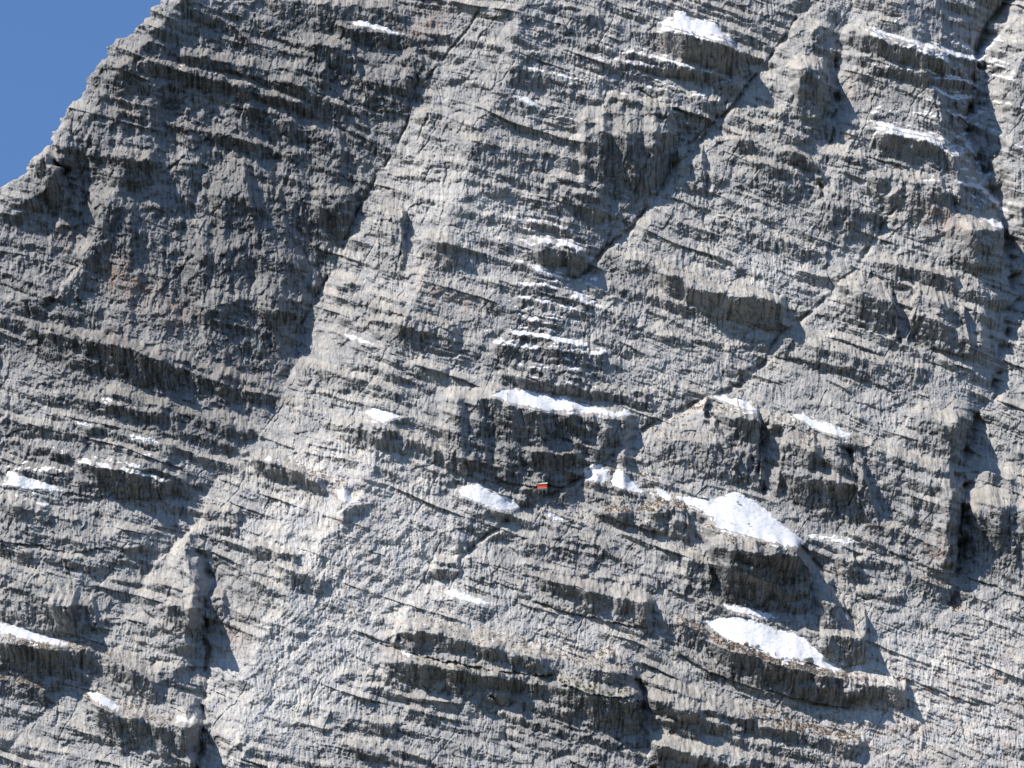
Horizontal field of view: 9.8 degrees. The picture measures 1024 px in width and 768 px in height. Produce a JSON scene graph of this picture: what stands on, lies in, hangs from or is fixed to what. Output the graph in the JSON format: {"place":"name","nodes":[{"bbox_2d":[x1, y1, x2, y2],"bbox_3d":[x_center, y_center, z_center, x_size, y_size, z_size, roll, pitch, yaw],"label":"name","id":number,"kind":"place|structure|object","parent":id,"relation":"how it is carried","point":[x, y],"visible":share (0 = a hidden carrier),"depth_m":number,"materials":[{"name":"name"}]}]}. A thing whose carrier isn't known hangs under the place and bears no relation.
{"place":"outdoors","nodes":[
{"label":"outdoors","id":0,"kind":"place"},
{"bbox_2d":[0,0,160,186],"label":"sky","id":1,"kind":"structure","parent":0,"point":[49,49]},
{"bbox_2d":[0,0,1023,767],"bbox_3d":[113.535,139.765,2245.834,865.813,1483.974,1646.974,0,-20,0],"label":"rock face","id":2,"kind":"object","parent":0,"point":[228,236],"visible":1,"depth_m":2399.28},
{"bbox_2d":[2,471,64,491],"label":"snow patch","id":3,"kind":"object","parent":2,"relation":"on","point":[17,480],"visible":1,"depth_m":2353.66,"materials":[{"name":"white snow"}]},
{"bbox_2d":[0,623,71,646],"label":"snow patch","id":4,"kind":"object","parent":2,"relation":"on","point":[19,632],"visible":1,"depth_m":2288.47,"materials":[{"name":"white snow"}]},
{"bbox_2d":[75,421,90,425],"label":"snow patch","id":5,"kind":"object","parent":2,"relation":"on","point":[79,423],"visible":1,"depth_m":2380.42,"materials":[{"name":"white snow"}]},
{"bbox_2d":[88,691,121,715],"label":"snow patch","id":6,"kind":"object","parent":2,"relation":"on","point":[104,700],"visible":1,"depth_m":2259.04,"materials":[{"name":"white snow"}]},
{"bbox_2d":[130,433,158,443],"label":"snow patch","id":7,"kind":"object","parent":2,"relation":"on","point":[143,438],"visible":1,"depth_m":2371.78,"materials":[{"name":"white snow"}]},
{"bbox_2d":[176,715,195,722],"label":"snow patch","id":8,"kind":"object","parent":2,"relation":"on","point":[182,718],"visible":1,"depth_m":2245.26,"materials":[{"name":"white snow"}]},
{"bbox_2d":[194,707,202,713],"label":"snow patch","id":9,"kind":"object","parent":2,"relation":"on","point":[199,711],"visible":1,"depth_m":2264.56,"materials":[{"name":"white snow"}]},
{"bbox_2d":[264,455,279,461],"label":"snow patch","id":10,"kind":"object","parent":2,"relation":"on","point":[268,458],"visible":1,"depth_m":2364.12,"materials":[{"name":"white snow"}]},
{"bbox_2d":[337,488,363,503],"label":"snow patch","id":11,"kind":"object","parent":2,"relation":"on","point":[343,495],"visible":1,"depth_m":2341.78,"materials":[{"name":"white snow"}]},
{"bbox_2d":[345,334,374,344],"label":"snow patch","id":12,"kind":"object","parent":2,"relation":"on","point":[353,337],"visible":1,"depth_m":2423.02,"materials":[{"name":"white snow"}]},
{"bbox_2d":[352,20,402,34],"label":"snow patch","id":13,"kind":"object","parent":2,"relation":"on","point":[361,23],"visible":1,"depth_m":2551.03,"materials":[{"name":"white snow"}]},
{"bbox_2d":[365,408,400,422],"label":"snow patch","id":14,"kind":"object","parent":2,"relation":"on","point":[379,415],"visible":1,"depth_m":2378.77,"materials":[{"name":"white snow"}]},
{"bbox_2d":[401,650,415,656],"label":"snow patch","id":15,"kind":"object","parent":2,"relation":"on","point":[407,654],"visible":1,"depth_m":2276.31,"materials":[{"name":"white snow"}]},
{"bbox_2d":[444,589,491,604],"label":"snow patch","id":16,"kind":"object","parent":2,"relation":"on","point":[463,596],"visible":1,"depth_m":2305.12,"materials":[{"name":"white snow"}]},
{"bbox_2d":[0,383,969,762],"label":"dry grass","id":17,"kind":"structure","parent":2,"relation":"on","point":[630,635],"depth_m":2276.53,"materials":[{"name":"brown plant"}]},
{"bbox_2d":[456,484,519,510],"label":"snow patch","id":18,"kind":"object","parent":2,"relation":"on","point":[481,494],"visible":1,"depth_m":2348.01,"materials":[{"name":"white snow"}]},
{"bbox_2d":[0,17,1023,756],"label":"snow dusting","id":19,"kind":"object","parent":2,"relation":"on","point":[580,297],"visible":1,"depth_m":2493.09,"materials":[{"name":"white snow"}]},
{"bbox_2d":[518,96,540,106],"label":"snow patch","id":20,"kind":"object","parent":2,"relation":"on","point":[529,101],"visible":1,"depth_m":2511.00,"materials":[{"name":"white snow"}]},
{"bbox_2d":[537,482,547,493],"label":"bivouac hut","id":21,"kind":"object","parent":2,"relation":"on","point":[541,486],"visible":1,"depth_m":2350.20,"materials":[{"name":"red metal"}]},
{"bbox_2d":[529,264,568,279],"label":"snow patch","id":22,"kind":"object","parent":2,"relation":"on","point":[537,268],"visible":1,"depth_m":2442.51,"materials":[{"name":"white snow"}]},
{"bbox_2d":[467,667,630,699],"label":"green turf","id":23,"kind":"structure","parent":2,"relation":"on","point":[610,694],"depth_m":2253.61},
{"bbox_2d":[544,511,563,520],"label":"snow patch","id":24,"kind":"object","parent":2,"relation":"on","point":[554,518],"visible":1,"depth_m":2343.37,"materials":[{"name":"white snow"}]},
{"bbox_2d":[489,387,631,416],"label":"snow patch","id":25,"kind":"object","parent":2,"relation":"on","point":[534,399],"visible":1,"depth_m":2386.05,"materials":[{"name":"white snow"}]},
{"bbox_2d":[583,463,608,482],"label":"snow patch","id":26,"kind":"object","parent":2,"relation":"on","point":[591,473],"visible":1,"depth_m":2362.84,"materials":[{"name":"white snow"}]},
{"bbox_2d":[611,466,644,493],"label":"snow patch","id":27,"kind":"object","parent":2,"relation":"on","point":[619,480],"visible":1,"depth_m":2356.19,"materials":[{"name":"white snow"}]},
{"bbox_2d":[622,60,647,65],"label":"snow patch","id":28,"kind":"object","parent":2,"relation":"on","point":[641,63],"visible":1,"depth_m":2533.09,"materials":[{"name":"white snow"}]},
{"bbox_2d":[656,488,670,500],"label":"snow patch","id":29,"kind":"object","parent":2,"relation":"on","point":[662,493],"visible":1,"depth_m":2350.43,"materials":[{"name":"white snow"}]},
{"bbox_2d":[658,10,739,51],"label":"snow patch","id":30,"kind":"object","parent":2,"relation":"on","point":[697,26],"visible":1,"depth_m":2550.56,"materials":[{"name":"white snow"}]},
{"bbox_2d":[713,394,760,410],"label":"snow patch","id":31,"kind":"object","parent":2,"relation":"on","point":[747,406],"visible":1,"depth_m":2393.12,"materials":[{"name":"white snow"}]},
{"bbox_2d":[677,491,802,547],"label":"snow patch","id":32,"kind":"object","parent":2,"relation":"on","point":[744,512],"visible":1,"depth_m":2335.48,"materials":[{"name":"white snow"}]},
{"bbox_2d":[723,603,776,618],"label":"snow patch","id":33,"kind":"object","parent":2,"relation":"on","point":[750,611],"visible":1,"depth_m":2297.44,"materials":[{"name":"white snow"}]},
{"bbox_2d":[706,617,838,671],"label":"snow patch","id":34,"kind":"object","parent":2,"relation":"on","point":[781,643],"visible":1,"depth_m":2282.48,"materials":[{"name":"white snow"}]},
{"bbox_2d":[804,657,813,663],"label":"boulder","id":35,"kind":"object","parent":34,"relation":"on","point":[810,660],"visible":1,"depth_m":2267.16,"materials":[{"name":"stone"}]},
{"bbox_2d":[793,412,851,438],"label":"snow patch","id":36,"kind":"object","parent":2,"relation":"on","point":[823,426],"visible":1,"depth_m":2375.86,"materials":[{"name":"white snow"}]},
{"bbox_2d":[808,534,854,544],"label":"snow patch","id":37,"kind":"object","parent":2,"relation":"on","point":[833,538],"visible":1,"depth_m":2331.91,"materials":[{"name":"white snow"}]},
{"bbox_2d":[849,665,865,670],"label":"snow patch","id":38,"kind":"object","parent":2,"relation":"on","point":[857,666],"visible":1,"depth_m":2273.95,"materials":[{"name":"white snow"}]},
{"bbox_2d":[870,120,931,136],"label":"snow patch","id":39,"kind":"object","parent":2,"relation":"on","point":[884,125],"visible":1,"depth_m":2504.69,"materials":[{"name":"white snow"}]},
{"bbox_2d":[920,43,945,51],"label":"snow patch","id":40,"kind":"object","parent":2,"relation":"on","point":[929,45],"visible":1,"depth_m":2541.43,"materials":[{"name":"white snow"}]},
{"bbox_2d":[951,148,959,154],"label":"snow patch","id":41,"kind":"object","parent":2,"relation":"on","point":[954,151],"visible":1,"depth_m":2501.72,"materials":[{"name":"white snow"}]}
]}

